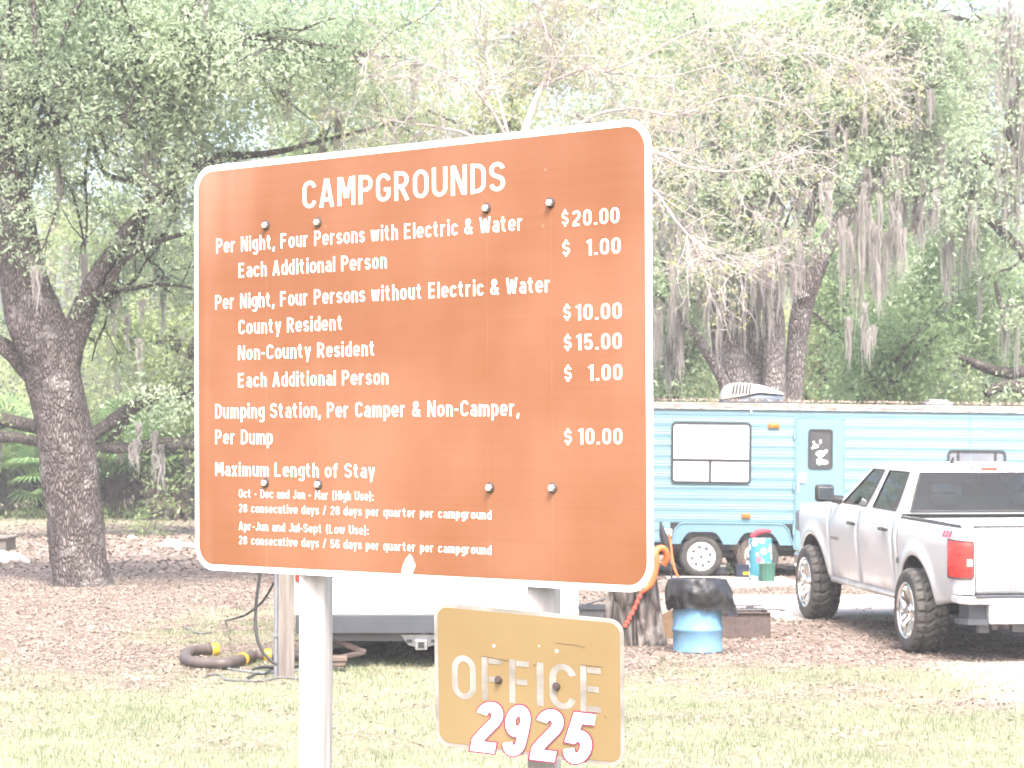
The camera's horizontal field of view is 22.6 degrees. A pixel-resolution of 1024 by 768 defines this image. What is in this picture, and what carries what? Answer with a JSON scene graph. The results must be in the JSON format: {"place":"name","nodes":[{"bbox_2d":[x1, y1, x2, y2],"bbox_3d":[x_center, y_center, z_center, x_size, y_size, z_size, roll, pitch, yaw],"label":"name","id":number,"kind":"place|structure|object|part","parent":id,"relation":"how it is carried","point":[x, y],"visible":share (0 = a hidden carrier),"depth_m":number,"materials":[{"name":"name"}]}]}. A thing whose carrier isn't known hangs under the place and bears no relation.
{"place":"outdoors","nodes":[
{"label":"outdoors","id":0,"kind":"place"},
{"bbox_2d":[0,495,1023,767],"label":"ground","id":1,"kind":"structure","parent":0,"point":[880,605],"depth_m":21.77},
{"bbox_2d":[0,535,18,550],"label":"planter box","id":2,"kind":"object","parent":1,"relation":"on","point":[7,542],"visible":1,"depth_m":47.80,"materials":[{"name":"grey wood"}]},
{"bbox_2d":[0,550,29,563],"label":"white painted rocks","id":3,"kind":"object","parent":1,"relation":"on","point":[5,556],"visible":0.98,"depth_m":42.96,"materials":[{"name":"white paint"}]},
{"bbox_2d":[0,94,106,502],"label":"forest tree","id":4,"kind":"object","parent":1,"relation":"on","point":[67,290],"visible":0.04,"depth_m":83.77,"materials":[{"name":"green plant"}]},
{"bbox_2d":[0,475,108,513],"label":"saw palmetto","id":5,"kind":"object","parent":1,"relation":"on","point":[40,504],"visible":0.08,"depth_m":71.51,"materials":[{"name":"green plant"}]},
{"bbox_2d":[0,389,117,517],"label":"saw palmetto","id":6,"kind":"object","parent":1,"relation":"on","point":[25,464],"visible":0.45,"depth_m":68.27,"materials":[{"name":"green plant"}]},
{"bbox_2d":[0,500,194,519],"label":"weeds","id":7,"kind":"object","parent":1,"relation":"on","point":[19,509],"visible":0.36,"depth_m":68.06,"materials":[{"name":"green plant"}]},
{"bbox_2d":[98,459,147,512],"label":"saw palmetto","id":8,"kind":"object","parent":1,"relation":"on","point":[104,489],"visible":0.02,"depth_m":70.83,"materials":[{"name":"green plant"}]},
{"bbox_2d":[33,2,227,503],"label":"forest tree","id":9,"kind":"object","parent":1,"relation":"on","point":[78,231],"visible":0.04,"depth_m":80.22,"materials":[{"name":"green plant"}]},
{"bbox_2d":[89,390,176,517],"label":"saw palmetto","id":10,"kind":"object","parent":1,"relation":"on","point":[117,485],"visible":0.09,"depth_m":68.18,"materials":[{"name":"green plant"}]},
{"bbox_2d":[102,392,194,520],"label":"saw palmetto","id":11,"kind":"object","parent":1,"relation":"on","point":[180,496],"visible":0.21,"depth_m":65.89,"materials":[{"name":"green plant"}]},
{"bbox_2d":[157,538,194,548],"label":"pvc pipe","id":12,"kind":"object","parent":1,"relation":"on","point":[169,543],"visible":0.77,"depth_m":48.80,"materials":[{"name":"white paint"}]},
{"bbox_2d":[0,85,362,535],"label":"oak tree","id":13,"kind":"object","parent":1,"relation":"on","point":[185,350],"visible":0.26,"depth_m":55.40,"materials":[{"name":"green plant"}]},
{"bbox_2d":[119,8,251,376],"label":"forest tree","id":14,"kind":"object","parent":1,"relation":"on","point":[181,209],"depth_m":82.20,"materials":[{"name":"green plant"}]},
{"bbox_2d":[184,626,211,633],"bbox_3d":[-3.411,2.631,27.336,0.192,0.032,0.866,1,-1,-27],"label":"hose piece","id":15,"kind":"object","parent":1,"relation":"on","point":[187,628],"visible":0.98,"depth_m":27.02,"materials":[{"name":"grey rubber"}]},
{"bbox_2d":[224,581,273,621],"bbox_3d":[-2.785,2.207,25.670,0.267,0.817,6.656,0,-1,-10],"label":"power cable","id":16,"kind":"object","parent":1,"relation":"on","point":[260,603],"visible":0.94,"depth_m":23.01,"materials":[{"name":"black rubber"}]},
{"bbox_2d":[202,673,298,681],"bbox_3d":[-2.232,2.531,21.998,1.033,0.025,0.441,-1,-1,23],"label":"garden hose","id":17,"kind":"object","parent":1,"relation":"on","point":[243,680],"visible":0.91,"depth_m":21.96,"materials":[{"name":"grey rubber"}]},
{"bbox_2d":[246,669,273,678],"bbox_3d":[-2.141,2.533,22.488,0.174,0.045,0.995,0,-1,7],"label":"garden hose","id":18,"kind":"object","parent":1,"relation":"on","point":[259,673],"visible":0.73,"depth_m":22.22,"materials":[{"name":"grey rubber"}]},
{"bbox_2d":[224,668,298,673],"bbox_3d":[-2.330,2.550,22.817,1.264,0.023,0.396,-1,-1,27],"label":"garden hose","id":19,"kind":"object","parent":1,"relation":"on","point":[245,671],"visible":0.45,"depth_m":22.73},
{"bbox_2d":[179,642,387,668],"bbox_3d":[-2.149,2.522,23.772,1.910,0.128,1.788,0,-1,0],"label":"sewer hose","id":20,"kind":"object","parent":1,"relation":"on","point":[187,658],"visible":0.78,"depth_m":23.66,"materials":[{"name":"brown plastic"}]},
{"bbox_2d":[278,574,293,676],"bbox_3d":[-1.969,2.086,22.321,0.142,1.030,0.142,0,-1,-6],"label":"utility post","id":21,"kind":"object","parent":1,"relation":"on","point":[285,625],"visible":0.86,"depth_m":22.25,"materials":[{"name":"brown wood"}]},
{"bbox_2d":[273,573,277,676],"bbox_3d":[-2.054,2.081,22.311,0.060,1.010,0.060,0,-1,0],"label":"conduit pipe","id":22,"kind":"object","parent":21,"relation":"attached to","point":[275,634],"visible":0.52,"depth_m":22.29,"materials":[{"name":"grey metal"}]},
{"bbox_2d":[252,665,346,671],"bbox_3d":[-1.895,2.525,22.766,0.830,0.061,0.270,0,-1,-9],"label":"garden hose","id":23,"kind":"object","parent":1,"relation":"on","point":[272,667],"visible":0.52,"depth_m":22.71,"materials":[{"name":"grey rubber"}]},
{"bbox_2d":[0,0,611,587],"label":"oak tree","id":24,"kind":"object","parent":1,"relation":"on","point":[130,56],"visible":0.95,"depth_m":35.77,"materials":[{"name":"green plant"}]},
{"bbox_2d":[299,575,332,767],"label":"sign post","id":25,"kind":"object","parent":1,"relation":"on","point":[315,661],"visible":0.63,"depth_m":7.43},
{"bbox_2d":[194,119,653,591],"bbox_3d":[-0.298,-0.062,7.166,1.799,1.220,0.044,-1,-1,43],"label":"campground sign","id":26,"kind":"object","parent":25,"relation":"attached to","point":[430,361],"visible":1,"depth_m":7.08,"materials":[{"name":"metal"}]},
{"bbox_2d":[333,655,347,667],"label":"wood blocks","id":27,"kind":"object","parent":1,"relation":"on","point":[340,661],"depth_m":23.03,"materials":[{"name":"brown wood"}]},
{"bbox_2d":[289,0,481,150],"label":"young tree","id":28,"kind":"object","parent":1,"relation":"on","point":[372,97],"visible":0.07,"depth_m":63.90,"materials":[{"name":"green plant"}]},
{"bbox_2d":[294,574,577,658],"bbox_3d":[-0.686,1.156,26.474,2.560,3.000,6.914,0,-1,0],"label":"white trailer","id":29,"kind":"object","parent":1,"relation":"on","point":[367,609],"visible":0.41,"depth_m":23.06,"materials":[{"name":"white painted metal"},{"name":"grey steel"},{"name":"black rubber"}]},
{"bbox_2d":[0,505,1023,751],"bbox_3d":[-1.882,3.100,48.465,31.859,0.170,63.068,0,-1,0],"label":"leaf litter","id":30,"kind":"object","parent":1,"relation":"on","point":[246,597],"visible":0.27,"depth_m":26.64,"materials":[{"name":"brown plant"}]},
{"bbox_2d":[0,0,1023,507],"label":"wood","id":31,"kind":"object","parent":1,"relation":"on","point":[96,370],"visible":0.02,"depth_m":81.16,"materials":[{"name":"green plant"}]},
{"bbox_2d":[392,0,680,140],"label":"young tree","id":32,"kind":"object","parent":1,"relation":"on","point":[512,124],"visible":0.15,"depth_m":61.98,"materials":[{"name":"green plant"}]},
{"bbox_2d":[527,587,560,767],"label":"sign post","id":33,"kind":"object","parent":1,"relation":"on","point":[546,600],"visible":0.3,"depth_m":6.84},
{"bbox_2d":[434,603,624,765],"bbox_3d":[0.040,0.795,6.733,0.546,0.404,0.014,3,9,25],"label":"office sign","id":34,"kind":"object","parent":33,"relation":"attached to","point":[545,687],"visible":1,"depth_m":6.73,"materials":[{"name":"orange metal"}]},
{"bbox_2d":[578,598,605,617],"bbox_3d":[0.956,2.574,29.413,0.400,0.232,0.340,0,-1,0],"label":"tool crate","id":35,"kind":"object","parent":1,"relation":"on","point":[590,609],"visible":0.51,"depth_m":29.26,"materials":[{"name":"metal"}]},
{"bbox_2d":[259,0,943,341],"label":"budding tree","id":36,"kind":"object","parent":1,"relation":"on","point":[553,55],"visible":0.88,"depth_m":33.53,"materials":[{"name":"green plant"}]},
{"bbox_2d":[604,545,666,646],"bbox_3d":[1.221,2.099,25.809,0.710,1.169,0.668,0,-1,0],"label":"tree stump","id":37,"kind":"object","parent":1,"relation":"on","point":[644,627],"visible":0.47,"depth_m":25.59,"materials":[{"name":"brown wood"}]},
{"bbox_2d":[623,588,644,627],"bbox_3d":[1.217,2.226,25.515,0.224,0.409,0.048,0,-1,0],"label":"red strap","id":38,"kind":"object","parent":37,"relation":"attached to","point":[631,613],"visible":0.99,"depth_m":25.50,"materials":[{"name":"red plastic"}]},
{"bbox_2d":[639,545,669,593],"bbox_3d":[1.426,1.856,25.575,0.339,0.495,0.133,1,-1,-26],"label":"orange hose","id":39,"kind":"object","parent":37,"relation":"hanging from","point":[664,562],"visible":0.9,"depth_m":25.52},
{"bbox_2d":[523,0,779,401],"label":"young tree","id":40,"kind":"object","parent":1,"relation":"on","point":[662,42],"visible":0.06,"depth_m":63.04,"materials":[{"name":"green plant"}]},
{"bbox_2d":[446,0,862,397],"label":"oak tree","id":41,"kind":"object","parent":1,"relation":"on","point":[738,358],"visible":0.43,"depth_m":45.39,"materials":[{"name":"green plant"}]},
{"bbox_2d":[659,522,672,577],"bbox_3d":[1.807,1.973,29.964,0.165,0.730,0.088,0,-1,0],"label":"closed umbrella","id":42,"kind":"object","parent":1,"relation":"on","point":[663,536],"visible":0.71,"depth_m":29.94,"materials":[{"name":"grey fabric"}]},
{"bbox_2d":[662,609,672,637],"bbox_3d":[1.565,2.525,26.565,0.405,0.232,0.268,-24,12,-11],"label":"cardboard box","id":43,"kind":"object","parent":1,"relation":"on","point":[667,618],"visible":0.14,"depth_m":26.45,"materials":[{"name":"brown cardboard"}]},
{"bbox_2d":[652,199,717,401],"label":"young tree","id":44,"kind":"object","parent":1,"relation":"on","point":[654,225],"visible":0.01,"depth_m":65.64,"materials":[{"name":"green plant"}]},
{"bbox_2d":[646,0,750,364],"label":"forest tree","id":45,"kind":"object","parent":1,"relation":"on","point":[694,72],"depth_m":83.89,"materials":[{"name":"green plant"}]},
{"bbox_2d":[665,577,737,653],"bbox_3d":[1.808,2.255,24.944,0.625,0.710,0.631,1,-1,-26],"label":"trash drum","id":46,"kind":"object","parent":1,"relation":"on","point":[698,605],"visible":1,"depth_m":24.73,"materials":[{"name":"blue paint"}]},
{"bbox_2d":[652,248,756,401],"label":"young tree","id":47,"kind":"object","parent":1,"relation":"on","point":[696,353],"visible":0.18,"depth_m":59.73,"materials":[{"name":"green plant"}]},
{"bbox_2d":[712,564,725,574],"bbox_3d":[3.096,2.789,38.710,0.270,0.188,0.170,0,-1,0],"label":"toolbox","id":48,"kind":"object","parent":1,"relation":"on","point":[721,570],"visible":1,"depth_m":38.63,"materials":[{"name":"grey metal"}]},
{"bbox_2d":[726,562,734,573],"bbox_3d":[3.298,2.810,38.725,0.458,0.245,0.285,-1,-2,35],"label":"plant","id":49,"kind":"object","parent":1,"relation":"on","point":[730,568],"visible":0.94,"depth_m":38.69,"materials":[{"name":"green plant"}]},
{"bbox_2d":[666,576,795,586],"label":"patio slab","id":50,"kind":"structure","parent":1,"relation":"on","point":[734,581],"depth_m":36.71,"materials":[{"name":"concrete"}]},
{"bbox_2d":[732,538,748,576],"bbox_3d":[3.401,2.574,37.936,0.341,0.593,0.235,0,-1,0],"label":"flower pot","id":51,"kind":"object","parent":50,"relation":"on","point":[742,570],"visible":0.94,"depth_m":37.87,"materials":[{"name":"grey plastic"}]},
{"bbox_2d":[749,529,771,579],"bbox_3d":[3.606,2.474,37.156,0.336,0.750,0.336,0,-1,0],"label":"wrapped bin","id":52,"kind":"object","parent":50,"relation":"on","point":[760,550],"visible":0.74,"depth_m":37.02,"materials":[{"name":"plastic"}]},
{"bbox_2d":[759,563,775,581],"bbox_3d":[3.666,2.710,36.779,0.244,0.270,0.244,0,-1,0],"label":"ribbed pot","id":53,"kind":"object","parent":50,"relation":"on","point":[767,572],"visible":1,"depth_m":36.69,"materials":[{"name":"green plastic"}]},
{"bbox_2d":[722,605,784,638],"bbox_3d":[2.423,2.470,26.777,0.795,0.320,0.876,0,-1,0],"label":"fire ring","id":54,"kind":"object","parent":1,"relation":"on","point":[750,621],"visible":0.64,"depth_m":26.36,"materials":[{"name":"metal"}]},
{"bbox_2d":[650,0,920,556],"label":"oak tree","id":55,"kind":"object","parent":1,"relation":"on","point":[774,371],"visible":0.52,"depth_m":45.32,"materials":[{"name":"green plant"}]},
{"bbox_2d":[761,273,884,403],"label":"young tree","id":56,"kind":"object","parent":1,"relation":"on","point":[820,372],"visible":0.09,"depth_m":60.95,"materials":[{"name":"green plant"}]},
{"bbox_2d":[653,383,1023,575],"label":"blue trailer","id":57,"kind":"object","parent":1,"relation":"on","point":[741,462],"visible":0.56,"depth_m":38.47,"materials":[{"name":"paint"}]},
{"bbox_2d":[668,534,679,577],"bbox_3d":[2.436,2.555,37.558,0.091,0.647,1.596,0,-1,-7],"label":"extension cord","id":58,"kind":"object","parent":57,"relation":"hanging from","point":[672,557],"visible":0.72,"depth_m":38.11,"materials":[{"name":"orange rubber"}]},
{"bbox_3d":[2.994,1.034,38.464,1.203,0.924,0.022,1,-1,0],"label":"window","id":59,"kind":"part","parent":57,"relation":"part of","materials":[{"name":"white glass"}]},
{"bbox_3d":[4.610,1.493,38.446,0.781,1.998,0.058,1,-1,0],"label":"door","id":60,"kind":"part","parent":57,"relation":"part of","materials":[{"name":"blue paint"}]},
{"bbox_3d":[6.980,1.323,38.457,0.885,0.664,0.022,1,-1,0],"label":"window","id":61,"kind":"part","parent":57,"relation":"part of","materials":[{"name":"glass"}]},
{"bbox_2d":[758,169,925,403],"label":"young tree","id":62,"kind":"object","parent":1,"relation":"on","point":[831,285],"visible":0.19,"depth_m":57.71,"materials":[{"name":"green plant"}]},
{"bbox_2d":[696,0,1018,403],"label":"oak tree","id":63,"kind":"object","parent":1,"relation":"on","point":[919,157],"visible":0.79,"depth_m":45.48,"materials":[{"name":"green plant"}]},
{"bbox_2d":[817,0,979,368],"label":"forest tree","id":64,"kind":"object","parent":1,"relation":"on","point":[851,188],"visible":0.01,"depth_m":86.48,"materials":[{"name":"green plant"}]},
{"bbox_2d":[803,275,998,404],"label":"young tree","id":65,"kind":"object","parent":1,"relation":"on","point":[881,373],"visible":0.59,"depth_m":49.62,"materials":[{"name":"green plant"}]},
{"bbox_2d":[810,125,991,403],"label":"young tree","id":66,"kind":"object","parent":1,"relation":"on","point":[858,173],"visible":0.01,"depth_m":67.92,"materials":[{"name":"green plant"}]},
{"bbox_2d":[794,457,1023,652],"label":"pickup truck","id":67,"kind":"object","parent":1,"relation":"on","point":[929,547],"visible":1,"depth_m":25.66,"materials":[{"name":"silver metal"}]},
{"bbox_3d":[3.547,1.702,27.413,0.145,0.825,1.050,0,0,-9],"label":"door","id":68,"kind":"part","parent":67,"relation":"part of","materials":[{"name":"silver metal"}]},
{"bbox_3d":[3.723,1.702,26.294,0.145,0.825,1.190,0,0,-9],"label":"door","id":69,"kind":"part","parent":67,"relation":"part of","materials":[{"name":"silver metal"}]},
{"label":"windows","id":70,"kind":"part","parent":67,"relation":"part of","materials":[{"name":"grey glass"}]},
{"bbox_2d":[806,207,1022,405],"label":"young tree","id":71,"kind":"object","parent":1,"relation":"on","point":[968,304],"visible":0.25,"depth_m":54.00,"materials":[{"name":"green plant"}]},
{"bbox_2d":[878,0,1023,406],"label":"oak tree","id":72,"kind":"object","parent":1,"relation":"on","point":[1007,165],"visible":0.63,"depth_m":50.27,"materials":[{"name":"green plant"}]},
{"bbox_2d":[898,212,1023,405],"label":"young tree","id":73,"kind":"object","parent":1,"relation":"on","point":[1017,296],"visible":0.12,"depth_m":58.76,"materials":[{"name":"green plant"}]},
{"bbox_2d":[0,512,1023,767],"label":"grass","id":74,"kind":"structure","parent":0,"point":[408,756],"depth_m":18.79,"materials":[{"name":"green plant"}]},
{"bbox_2d":[0,0,1023,412],"label":"sky","id":75,"kind":"structure","parent":0,"point":[1018,2],"materials":[{"name":"white"}]},
{"bbox_3d":[-1.989,1.406,22.316,0.260,0.360,0.120,0,-1,0],"label":"power box","id":76,"kind":"object","parent":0,"visible":0},
{"bbox_2d":[254,573,277,665],"bbox_3d":[-2.136,1.998,22.185,0.226,0.890,0.071,0,-1,21],"label":"power cable","id":77,"kind":"object","parent":76,"relation":"hanging from","point":[268,658],"visible":0.89,"depth_m":22.20,"materials":[{"name":"grey rubber"}]}
]}

